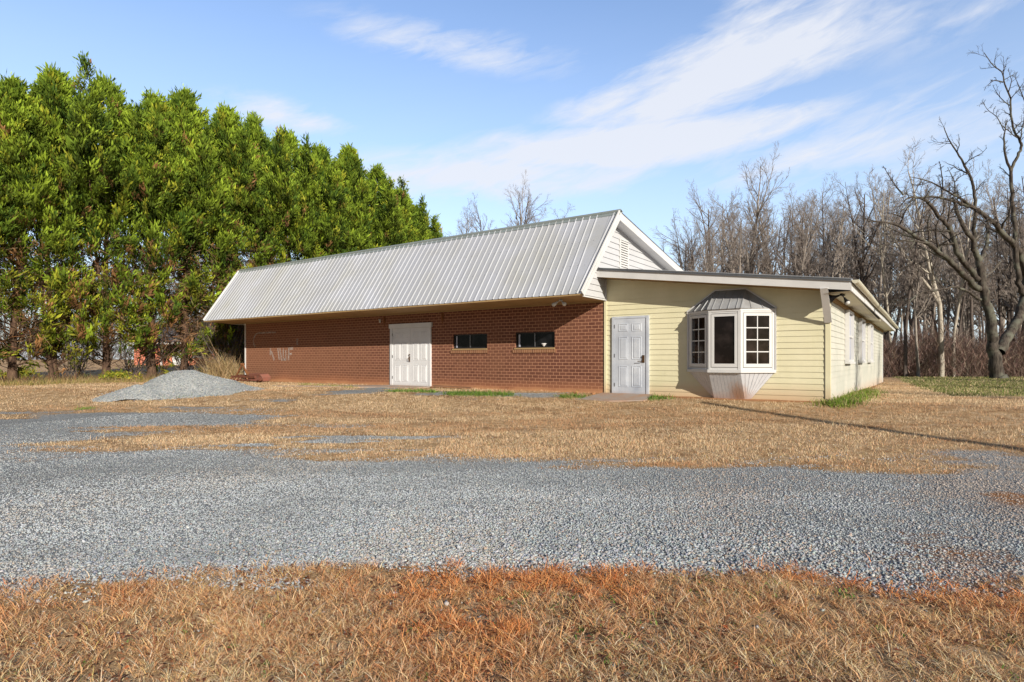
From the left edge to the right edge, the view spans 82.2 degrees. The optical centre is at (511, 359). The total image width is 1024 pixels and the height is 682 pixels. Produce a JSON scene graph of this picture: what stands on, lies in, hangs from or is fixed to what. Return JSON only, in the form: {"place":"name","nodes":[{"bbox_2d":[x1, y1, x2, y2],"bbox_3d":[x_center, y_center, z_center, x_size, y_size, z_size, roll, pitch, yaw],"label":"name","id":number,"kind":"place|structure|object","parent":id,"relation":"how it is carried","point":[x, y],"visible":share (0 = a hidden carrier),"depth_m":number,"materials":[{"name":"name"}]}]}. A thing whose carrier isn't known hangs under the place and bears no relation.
{"place":"outdoors","nodes":[
{"label":"outdoors","id":0,"kind":"place"},
{"bbox_2d":[272,385,432,387],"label":"path","id":1,"kind":"structure","parent":0,"point":[386,386],"depth_m":20.66,"materials":[{"name":"concrete"}]},
{"bbox_2d":[0,359,1023,681],"bbox_3d":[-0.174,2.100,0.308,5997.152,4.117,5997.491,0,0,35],"label":"ground","id":2,"kind":"structure","parent":0,"point":[242,401],"depth_m":7.38,"materials":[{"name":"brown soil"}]},
{"bbox_2d":[0,365,41,379],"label":"cypress shrub","id":3,"kind":"object","parent":2,"relation":"on","point":[23,371],"visible":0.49,"depth_m":24.05,"materials":[{"name":"green plant"}]},
{"bbox_2d":[0,125,62,361],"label":"cypress tree","id":4,"kind":"object","parent":2,"relation":"on","point":[22,136],"visible":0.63,"depth_m":22.77,"materials":[{"name":"green plant"}]},
{"bbox_2d":[0,70,98,379],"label":"cypress tree","id":5,"kind":"object","parent":2,"relation":"on","point":[16,104],"visible":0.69,"depth_m":23.26,"materials":[{"name":"green plant"}]},
{"bbox_2d":[0,61,129,378],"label":"cypress tree","id":6,"kind":"object","parent":2,"relation":"on","point":[52,89],"visible":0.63,"depth_m":24.00,"materials":[{"name":"green plant"}]},
{"bbox_2d":[28,338,101,378],"bbox_3d":[-19.167,-0.279,25.736,2.625,2.760,2.559,0,0,-9],"label":"bare shrub","id":7,"kind":"object","parent":2,"relation":"on","point":[76,365],"visible":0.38,"depth_m":25.54,"materials":[{"name":"brown plant"}]},
{"bbox_2d":[0,300,198,359],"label":"distant scrub","id":8,"kind":"object","parent":2,"relation":"on","point":[115,354],"visible":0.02,"depth_m":76.79,"materials":[{"name":"brown plant"}]},
{"bbox_2d":[25,49,190,376],"bbox_3d":[-18.066,-5.853,25.879,6.115,14.278,7.243,0,0,-3],"label":"cypress tree","id":9,"kind":"object","parent":2,"relation":"on","point":[103,91],"visible":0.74,"depth_m":25.46,"materials":[{"name":"green plant"}]},
{"bbox_2d":[0,373,217,385],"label":"grass fringe","id":10,"kind":"object","parent":2,"relation":"on","point":[61,381],"depth_m":23.30,"materials":[{"name":"brown plant"}]},
{"bbox_2d":[98,369,142,379],"bbox_3d":[-17.087,0.730,25.363,1.810,0.736,1.625,0,0,35],"label":"cypress shrub","id":11,"kind":"object","parent":2,"relation":"on","point":[115,374],"visible":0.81,"depth_m":25.27,"materials":[{"name":"green plant"}]},
{"bbox_2d":[0,368,244,384],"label":"undergrowth","id":12,"kind":"object","parent":2,"relation":"on","point":[25,379],"visible":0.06,"depth_m":24.35,"materials":[{"name":"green plant"}]},
{"bbox_2d":[100,322,164,375],"bbox_3d":[-17.576,-0.457,27.408,2.798,3.122,3.053,0,0,35],"label":"bare shrub","id":13,"kind":"object","parent":2,"relation":"on","point":[129,357],"visible":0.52,"depth_m":27.26,"materials":[{"name":"brown plant"}]},
{"bbox_2d":[82,86,234,377],"bbox_3d":[-17.185,-5.857,28.237,6.652,14.298,5.999,0,0,44],"label":"cypress tree","id":14,"kind":"object","parent":2,"relation":"on","point":[156,102],"visible":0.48,"depth_m":27.44,"materials":[{"name":"green plant"}]},
{"bbox_2d":[91,370,263,401],"bbox_3d":[-10.313,0.793,18.501,4.807,0.927,3.782,0,0,-12],"label":"gravel pile","id":15,"kind":"object","parent":2,"relation":"on","point":[181,383],"visible":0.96,"depth_m":17.65,"materials":[{"name":"gravel"}]},
{"bbox_2d":[113,82,249,374],"bbox_3d":[-16.465,-6.295,29.155,6.513,15.154,6.813,0,0,-13],"label":"cypress tree","id":16,"kind":"object","parent":2,"relation":"on","point":[191,117],"visible":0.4,"depth_m":28.63,"materials":[{"name":"green plant"}]},
{"bbox_2d":[143,317,219,371],"bbox_3d":[-16.639,-0.736,29.925,3.799,3.852,4.428,0,0,35],"label":"bare shrub","id":17,"kind":"object","parent":2,"relation":"on","point":[175,366],"visible":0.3,"depth_m":29.42,"materials":[{"name":"brown plant"}]},
{"bbox_2d":[126,323,244,364],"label":"brick house","id":18,"kind":"structure","parent":2,"relation":"on","point":[174,362],"depth_m":57.98,"materials":[{"name":"red brick"}]},
{"bbox_2d":[185,333,244,378],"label":"tall grass","id":19,"kind":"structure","parent":2,"relation":"on","point":[226,370],"depth_m":28.21,"materials":[{"name":"beige plant"}]},
{"bbox_2d":[187,306,244,369],"bbox_3d":[-13.663,-0.910,29.185,4.051,3.960,4.760,0,0,35],"label":"bare shrub","id":20,"kind":"object","parent":2,"relation":"on","point":[224,346],"visible":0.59,"depth_m":29.04,"materials":[{"name":"brown plant"}]},
{"bbox_2d":[162,99,278,372],"bbox_3d":[-15.398,-6.181,31.017,5.897,14.928,6.302,0,0,-20],"label":"cypress tree","id":21,"kind":"object","parent":2,"relation":"on","point":[224,120],"visible":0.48,"depth_m":30.20,"materials":[{"name":"green plant"}]},
{"bbox_2d":[196,110,304,357],"bbox_3d":[-14.878,-6.320,32.341,7.384,15.195,6.234,0,0,-8],"label":"cypress tree","id":22,"kind":"object","parent":2,"relation":"on","point":[273,177],"visible":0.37,"depth_m":30.96,"materials":[{"name":"green plant"}]},
{"bbox_2d":[230,363,270,381],"bbox_3d":[-11.425,0.576,25.558,2.791,0.796,0.594,0,0,38],"label":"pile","id":23,"kind":"object","parent":2,"relation":"on","point":[259,377],"visible":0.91,"depth_m":25.26,"materials":[{"name":"metal"}]},
{"bbox_2d":[241,124,352,266],"bbox_3d":[-12.903,-6.206,33.959,6.888,14.963,6.212,0,0,24],"label":"cypress tree","id":24,"kind":"object","parent":2,"relation":"on","point":[309,183],"visible":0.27,"depth_m":33.33,"materials":[{"name":"green plant"}]},
{"bbox_2d":[287,140,369,261],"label":"cypress tree","id":25,"kind":"object","parent":2,"relation":"on","point":[323,159],"visible":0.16,"depth_m":35.19,"materials":[{"name":"green plant"}]},
{"bbox_2d":[299,141,383,254],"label":"cypress tree","id":26,"kind":"object","parent":2,"relation":"on","point":[355,179],"visible":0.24,"depth_m":37.23,"materials":[{"name":"green plant"}]},
{"bbox_2d":[344,162,415,251],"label":"cypress tree","id":27,"kind":"object","parent":2,"relation":"on","point":[388,207],"visible":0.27,"depth_m":38.59,"materials":[{"name":"green plant"}]},
{"bbox_2d":[374,187,445,245],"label":"cypress tree","id":28,"kind":"object","parent":2,"relation":"on","point":[422,226],"visible":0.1,"depth_m":41.41,"materials":[{"name":"green plant"}]},
{"bbox_2d":[405,203,443,242],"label":"cypress tree","id":29,"kind":"object","parent":2,"relation":"on","point":[413,223],"visible":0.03,"depth_m":41.02,"materials":[{"name":"green plant"}]},
{"bbox_2d":[433,386,520,397],"bbox_3d":[-0.990,0.906,16.718,2.607,0.316,0.896,0,0,7],"label":"grass patch","id":30,"kind":"object","parent":2,"relation":"on","point":[479,393],"visible":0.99,"depth_m":16.68,"materials":[{"name":"plant"}]},
{"bbox_2d":[466,193,496,231],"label":"bare tree","id":31,"kind":"object","parent":2,"relation":"on","point":[479,222],"visible":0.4,"depth_m":59.05,"materials":[{"name":"grey plant"}]},
{"bbox_2d":[0,545,1023,681],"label":"dry grass verge","id":32,"kind":"structure","parent":2,"relation":"on","point":[837,653],"depth_m":3.28,"materials":[{"name":"brown plant"}]},
{"bbox_2d":[6,567,1020,681],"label":"weeds","id":33,"kind":"object","parent":32,"relation":"on","point":[843,593],"visible":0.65,"depth_m":3.31,"materials":[{"name":"brown plant"}]},
{"bbox_2d":[503,171,533,226],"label":"bare tree","id":34,"kind":"object","parent":2,"relation":"on","point":[516,212],"visible":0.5,"depth_m":58.04,"materials":[{"name":"grey plant"}]},
{"bbox_2d":[502,186,552,226],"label":"bare tree","id":35,"kind":"object","parent":2,"relation":"on","point":[530,215],"visible":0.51,"depth_m":55.02,"materials":[{"name":"grey plant"}]},
{"bbox_2d":[203,209,898,400],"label":"building","id":36,"kind":"structure","parent":2,"relation":"on","point":[641,312],"depth_m":17.45,"materials":[{"name":"red brick"},{"name":"galvanised steel"},{"name":"yellow vinyl"}]},
{"bbox_2d":[389,322,431,385],"bbox_3d":[-3.614,-0.127,20.707,2.070,2.275,0.117,0,0,35],"label":"double door","id":37,"kind":"structure","parent":36,"relation":"in","point":[410,343],"depth_m":20.69,"materials":[{"name":"white wood"}]},
{"bbox_2d":[450,334,487,352],"bbox_3d":[-1.387,-0.512,19.249,1.570,0.625,0.135,0,0,35],"label":"window","id":38,"kind":"structure","parent":36,"relation":"in","point":[463,343],"depth_m":19.26,"materials":[{"name":"black glass"}]},
{"bbox_2d":[512,331,555,352],"bbox_3d":[0.681,-0.512,17.791,1.550,0.625,0.135,0,0,35],"label":"window","id":39,"kind":"structure","parent":36,"relation":"in","point":[526,342],"depth_m":17.81,"materials":[{"name":"black glass"}]},
{"bbox_2d":[612,315,648,393],"bbox_3d":[3.192,-0.090,15.900,1.073,2.160,0.111,0,0,35],"label":"entry door","id":40,"kind":"structure","parent":36,"relation":"in","point":[630,337],"depth_m":15.91,"materials":[{"name":"wood"}]},
{"bbox_2d":[686,288,776,398],"bbox_3d":[5.210,-0.365,14.219,2.148,2.730,0.568,0,0,35],"label":"bay window","id":41,"kind":"structure","parent":36,"relation":"in","point":[745,336],"depth_m":14.03,"materials":[{"name":"white paint"}]},
{"bbox_2d":[845,310,855,363],"bbox_3d":[9.328,-0.600,16.181,0.130,1.440,1.380,0,0,35],"label":"window","id":42,"kind":"structure","parent":36,"relation":"in","point":[849,315],"depth_m":15.68,"materials":[{"name":"white paint"}]},
{"bbox_2d":[858,318,866,362],"bbox_3d":[11.547,-0.600,19.328,0.130,1.440,1.380,0,0,35],"label":"window","id":43,"kind":"structure","parent":36,"relation":"in","point":[862,323],"depth_m":19.56,"materials":[{"name":"white paint"}]},
{"bbox_2d":[868,324,874,362],"bbox_3d":[13.650,-0.600,22.311,0.130,1.440,1.480,0,0,35],"label":"window","id":44,"kind":"structure","parent":36,"relation":"in","point":[870,327],"depth_m":21.76,"materials":[{"name":"white paint"}]},
{"bbox_2d":[581,393,651,401],"bbox_3d":[2.803,1.164,15.594,1.727,0.476,0.960,0,0,35],"label":"doorstep","id":45,"kind":"object","parent":2,"relation":"on","point":[617,397],"visible":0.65,"depth_m":15.52,"materials":[{"name":"concrete"}]},
{"bbox_2d":[654,209,702,268],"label":"bare tree","id":46,"kind":"object","parent":2,"relation":"on","point":[673,245],"visible":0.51,"depth_m":60.26,"materials":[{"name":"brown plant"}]},
{"bbox_2d":[674,209,706,271],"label":"bare tree","id":47,"kind":"object","parent":2,"relation":"on","point":[690,263],"visible":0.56,"depth_m":46.18,"materials":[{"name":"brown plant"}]},
{"bbox_2d":[672,220,709,271],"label":"bare tree","id":48,"kind":"object","parent":2,"relation":"on","point":[689,245],"visible":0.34,"depth_m":47.09,"materials":[{"name":"grey plant"}]},
{"bbox_2d":[686,216,737,271],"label":"bare tree","id":49,"kind":"object","parent":2,"relation":"on","point":[713,253],"visible":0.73,"depth_m":43.25,"materials":[{"name":"grey plant"}]},
{"bbox_2d":[684,179,741,272],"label":"bare tree","id":50,"kind":"object","parent":2,"relation":"on","point":[708,216],"visible":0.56,"depth_m":51.28,"materials":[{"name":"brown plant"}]},
{"bbox_2d":[697,213,734,272],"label":"bare tree","id":51,"kind":"object","parent":2,"relation":"on","point":[720,246],"visible":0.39,"depth_m":49.75,"materials":[{"name":"grey plant"}]},
{"bbox_2d":[706,201,767,274],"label":"bare tree","id":52,"kind":"object","parent":2,"relation":"on","point":[734,255],"visible":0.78,"depth_m":43.99,"materials":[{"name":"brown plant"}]},
{"bbox_2d":[711,194,770,273],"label":"bare tree","id":53,"kind":"object","parent":2,"relation":"on","point":[751,231],"visible":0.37,"depth_m":51.40,"materials":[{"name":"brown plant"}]},
{"bbox_2d":[731,207,767,273],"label":"bare tree","id":54,"kind":"object","parent":2,"relation":"on","point":[746,257],"visible":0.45,"depth_m":45.66,"materials":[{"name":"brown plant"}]},
{"bbox_2d":[721,140,789,274],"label":"bare tree","id":55,"kind":"object","parent":2,"relation":"on","point":[757,212],"visible":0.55,"depth_m":51.94,"materials":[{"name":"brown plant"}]},
{"bbox_2d":[731,191,780,274],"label":"bare tree","id":56,"kind":"object","parent":2,"relation":"on","point":[766,261],"visible":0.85,"depth_m":43.43,"materials":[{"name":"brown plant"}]},
{"bbox_2d":[742,188,790,274],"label":"bare tree","id":57,"kind":"object","parent":2,"relation":"on","point":[761,234],"visible":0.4,"depth_m":51.88,"materials":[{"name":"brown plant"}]},
{"bbox_2d":[744,183,791,271],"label":"bare tree","id":58,"kind":"object","parent":2,"relation":"on","point":[771,266],"visible":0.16,"depth_m":62.75,"materials":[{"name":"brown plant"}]},
{"bbox_2d":[758,207,807,274],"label":"bare tree","id":59,"kind":"object","parent":2,"relation":"on","point":[779,242],"visible":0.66,"depth_m":44.07,"materials":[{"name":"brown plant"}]},
{"bbox_2d":[773,196,821,275],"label":"bare tree","id":60,"kind":"object","parent":2,"relation":"on","point":[790,241],"visible":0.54,"depth_m":45.75,"materials":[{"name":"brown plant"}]},
{"bbox_2d":[779,209,828,275],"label":"bare tree","id":61,"kind":"object","parent":2,"relation":"on","point":[801,268],"visible":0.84,"depth_m":41.34,"materials":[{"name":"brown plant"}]},
{"bbox_2d":[782,203,833,276],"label":"bare tree","id":62,"kind":"object","parent":2,"relation":"on","point":[808,254],"visible":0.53,"depth_m":43.82,"materials":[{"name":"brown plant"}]},
{"bbox_2d":[779,177,836,275],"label":"bare tree","id":63,"kind":"object","parent":2,"relation":"on","point":[818,216],"visible":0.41,"depth_m":56.37,"materials":[{"name":"brown plant"}]},
{"bbox_2d":[801,177,844,276],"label":"bare tree","id":64,"kind":"object","parent":2,"relation":"on","point":[824,243],"visible":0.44,"depth_m":57.22,"materials":[{"name":"brown plant"}]},
{"bbox_2d":[793,192,861,277],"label":"bare tree","id":65,"kind":"object","parent":2,"relation":"on","point":[838,256],"visible":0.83,"depth_m":42.22,"materials":[{"name":"brown plant"}]},
{"bbox_2d":[819,183,865,277],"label":"bare tree","id":66,"kind":"object","parent":2,"relation":"on","point":[830,269],"visible":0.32,"depth_m":48.19,"materials":[{"name":"brown plant"}]},
{"bbox_2d":[804,384,887,408],"bbox_3d":[8.961,0.828,14.955,1.368,0.482,6.518,0,0,40],"label":"grass patch","id":67,"kind":"object","parent":2,"relation":"on","point":[843,401],"visible":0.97,"depth_m":13.14,"materials":[{"name":"green plant"}]},
{"bbox_2d":[818,195,880,295],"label":"bare tree","id":68,"kind":"object","parent":2,"relation":"on","point":[850,262],"visible":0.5,"depth_m":45.10,"materials":[{"name":"brown plant"}]},
{"bbox_2d":[826,171,896,294],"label":"bare tree","id":69,"kind":"object","parent":2,"relation":"on","point":[861,265],"visible":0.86,"depth_m":43.50,"materials":[{"name":"brown plant"}]},
{"bbox_2d":[836,201,905,320],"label":"bare tree","id":70,"kind":"object","parent":2,"relation":"on","point":[882,299],"visible":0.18,"depth_m":54.35,"materials":[{"name":"brown plant"}]},
{"bbox_2d":[858,171,907,339],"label":"bare tree","id":71,"kind":"object","parent":2,"relation":"on","point":[886,197],"visible":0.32,"depth_m":54.77,"materials":[{"name":"brown plant"}]},
{"bbox_2d":[853,170,920,304],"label":"bare tree","id":72,"kind":"object","parent":2,"relation":"on","point":[878,299],"visible":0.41,"depth_m":49.81,"materials":[{"name":"brown plant"}]},
{"bbox_2d":[840,152,937,375],"bbox_3d":[26.738,-6.110,41.860,5.695,15.938,5.852,0,0,-37],"label":"pale tree","id":73,"kind":"object","parent":2,"relation":"on","point":[883,278],"visible":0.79,"depth_m":41.37,"materials":[{"name":"beige plant"}]},
{"bbox_2d":[868,176,918,341],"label":"bare tree","id":74,"kind":"object","parent":2,"relation":"on","point":[888,285],"visible":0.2,"depth_m":63.83,"materials":[{"name":"brown plant"}]},
{"bbox_2d":[881,194,916,328],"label":"bare tree","id":75,"kind":"object","parent":2,"relation":"on","point":[900,258],"visible":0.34,"depth_m":49.37,"materials":[{"name":"brown plant"}]},
{"bbox_2d":[882,255,924,354],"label":"bare tree","id":76,"kind":"object","parent":2,"relation":"on","point":[900,312],"visible":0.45,"depth_m":42.94,"materials":[{"name":"brown plant"}]},
{"bbox_2d":[858,136,951,376],"bbox_3d":[27.255,-6.956,40.974,3.658,17.363,5.815,0,0,-41],"label":"pale tree","id":77,"kind":"object","parent":2,"relation":"on","point":[929,266],"visible":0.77,"depth_m":40.26,"materials":[{"name":"brown plant"}]},
{"bbox_2d":[878,200,934,358],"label":"bare tree","id":78,"kind":"object","parent":2,"relation":"on","point":[898,281],"visible":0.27,"depth_m":50.79,"materials":[{"name":"brown plant"}]},
{"bbox_2d":[884,178,942,346],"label":"bare tree","id":79,"kind":"object","parent":2,"relation":"on","point":[898,315],"visible":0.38,"depth_m":44.56,"materials":[{"name":"brown plant"}]},
{"bbox_2d":[884,223,944,376],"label":"bare tree","id":80,"kind":"object","parent":2,"relation":"on","point":[915,304],"visible":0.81,"depth_m":39.48,"materials":[{"name":"brown plant"}]},
{"bbox_2d":[901,235,946,376],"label":"bare tree","id":81,"kind":"object","parent":2,"relation":"on","point":[933,315],"visible":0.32,"depth_m":41.65,"materials":[{"name":"brown plant"}]},
{"bbox_2d":[891,213,957,349],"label":"bare tree","id":82,"kind":"object","parent":2,"relation":"on","point":[924,317],"visible":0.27,"depth_m":45.31,"materials":[{"name":"brown plant"}]},
{"bbox_2d":[894,175,960,376],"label":"bare tree","id":83,"kind":"object","parent":2,"relation":"on","point":[905,368],"visible":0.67,"depth_m":39.66,"materials":[{"name":"brown plant"}]},
{"bbox_2d":[835,376,1023,402],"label":"green grass","id":84,"kind":"structure","parent":2,"relation":"on","point":[962,390],"depth_m":23.86,"materials":[{"name":"green plant"}]},
{"bbox_2d":[917,229,964,338],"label":"bare tree","id":85,"kind":"object","parent":2,"relation":"on","point":[929,319],"visible":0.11,"depth_m":55.06,"materials":[{"name":"brown plant"}]},
{"bbox_2d":[860,45,1023,378],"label":"oak tree","id":86,"kind":"object","parent":2,"relation":"on","point":[997,347],"visible":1,"depth_m":35.22,"materials":[{"name":"brown plant"}]},
{"bbox_2d":[883,308,1023,376],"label":"thicket","id":87,"kind":"object","parent":2,"relation":"on","point":[929,362],"visible":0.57,"depth_m":40.63,"materials":[{"name":"bark"},{"name":"twigs"}]},
{"bbox_2d":[926,196,987,334],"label":"bare tree","id":88,"kind":"object","parent":2,"relation":"on","point":[948,303],"visible":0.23,"depth_m":50.35,"materials":[{"name":"brown plant"}]},
{"bbox_2d":[939,192,983,376],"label":"bare tree","id":89,"kind":"object","parent":2,"relation":"on","point":[971,315],"visible":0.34,"depth_m":41.47,"materials":[{"name":"brown plant"}]},
{"bbox_2d":[922,178,1008,341],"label":"bare tree","id":90,"kind":"object","parent":2,"relation":"on","point":[956,289],"visible":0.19,"depth_m":51.30,"materials":[{"name":"brown plant"}]},
{"bbox_2d":[936,245,994,340],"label":"bare tree","id":91,"kind":"object","parent":2,"relation":"on","point":[966,330],"visible":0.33,"depth_m":48.48,"materials":[{"name":"brown plant"}]},
{"bbox_2d":[937,189,1004,336],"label":"bare tree","id":92,"kind":"object","parent":2,"relation":"on","point":[953,312],"visible":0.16,"depth_m":56.71,"materials":[{"name":"brown plant"}]},
{"bbox_2d":[950,208,993,375],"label":"bare tree","id":93,"kind":"object","parent":2,"relation":"on","point":[964,284],"visible":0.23,"depth_m":43.79,"materials":[{"name":"brown plant"}]},
{"bbox_2d":[948,241,996,376],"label":"bare tree","id":94,"kind":"object","parent":2,"relation":"on","point":[963,299],"visible":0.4,"depth_m":41.36,"materials":[{"name":"brown plant"}]},
{"bbox_2d":[960,247,992,376],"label":"bare tree","id":95,"kind":"object","parent":2,"relation":"on","point":[981,314],"visible":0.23,"depth_m":41.91,"materials":[{"name":"brown plant"}]},
{"bbox_2d":[938,155,1023,376],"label":"pale tree","id":96,"kind":"object","parent":2,"relation":"on","point":[960,243],"visible":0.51,"depth_m":40.54,"materials":[{"name":"beige plant"}]},
{"bbox_2d":[973,249,1008,332],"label":"bare tree","id":97,"kind":"object","parent":2,"relation":"on","point":[995,296],"visible":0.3,"depth_m":47.75,"materials":[{"name":"brown plant"}]},
{"bbox_2d":[970,159,1023,336],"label":"bare tree","id":98,"kind":"object","parent":2,"relation":"on","point":[987,192],"visible":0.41,"depth_m":52.40,"materials":[{"name":"brown plant"}]},
{"bbox_2d":[976,185,1019,334],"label":"bare tree","id":99,"kind":"object","parent":2,"relation":"on","point":[999,297],"visible":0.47,"depth_m":43.84,"materials":[{"name":"brown plant"}]},
{"bbox_2d":[978,173,1023,375],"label":"bare tree","id":100,"kind":"object","parent":2,"relation":"on","point":[1005,261],"visible":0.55,"depth_m":41.98,"materials":[{"name":"brown plant"}]},
{"bbox_2d":[980,191,1023,328],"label":"bare tree","id":101,"kind":"object","parent":2,"relation":"on","point":[1007,309],"visible":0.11,"depth_m":54.43,"materials":[{"name":"brown plant"}]},
{"bbox_2d":[995,203,1023,329],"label":"bare tree","id":102,"kind":"object","parent":2,"relation":"on","point":[1014,295],"visible":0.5,"depth_m":41.15,"materials":[{"name":"brown plant"}]},
{"bbox_2d":[996,186,1023,374],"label":"bare tree","id":103,"kind":"object","parent":2,"relation":"on","point":[1022,334],"visible":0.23,"depth_m":42.65,"materials":[{"name":"brown plant"}]},
{"bbox_2d":[0,392,1023,681],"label":"gravel","id":104,"kind":"structure","parent":0,"point":[466,540],"depth_m":5.42,"materials":[{"name":"grey gravel"}]},
{"bbox_2d":[0,377,1023,586],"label":"dry grass lawn","id":105,"kind":"structure","parent":0,"point":[951,399],"depth_m":10.90,"materials":[{"name":"brown plant"}]},
{"bbox_2d":[0,0,1023,358],"label":"sky","id":106,"kind":"structure","parent":0,"point":[603,105],"materials":[{"name":"blue"}]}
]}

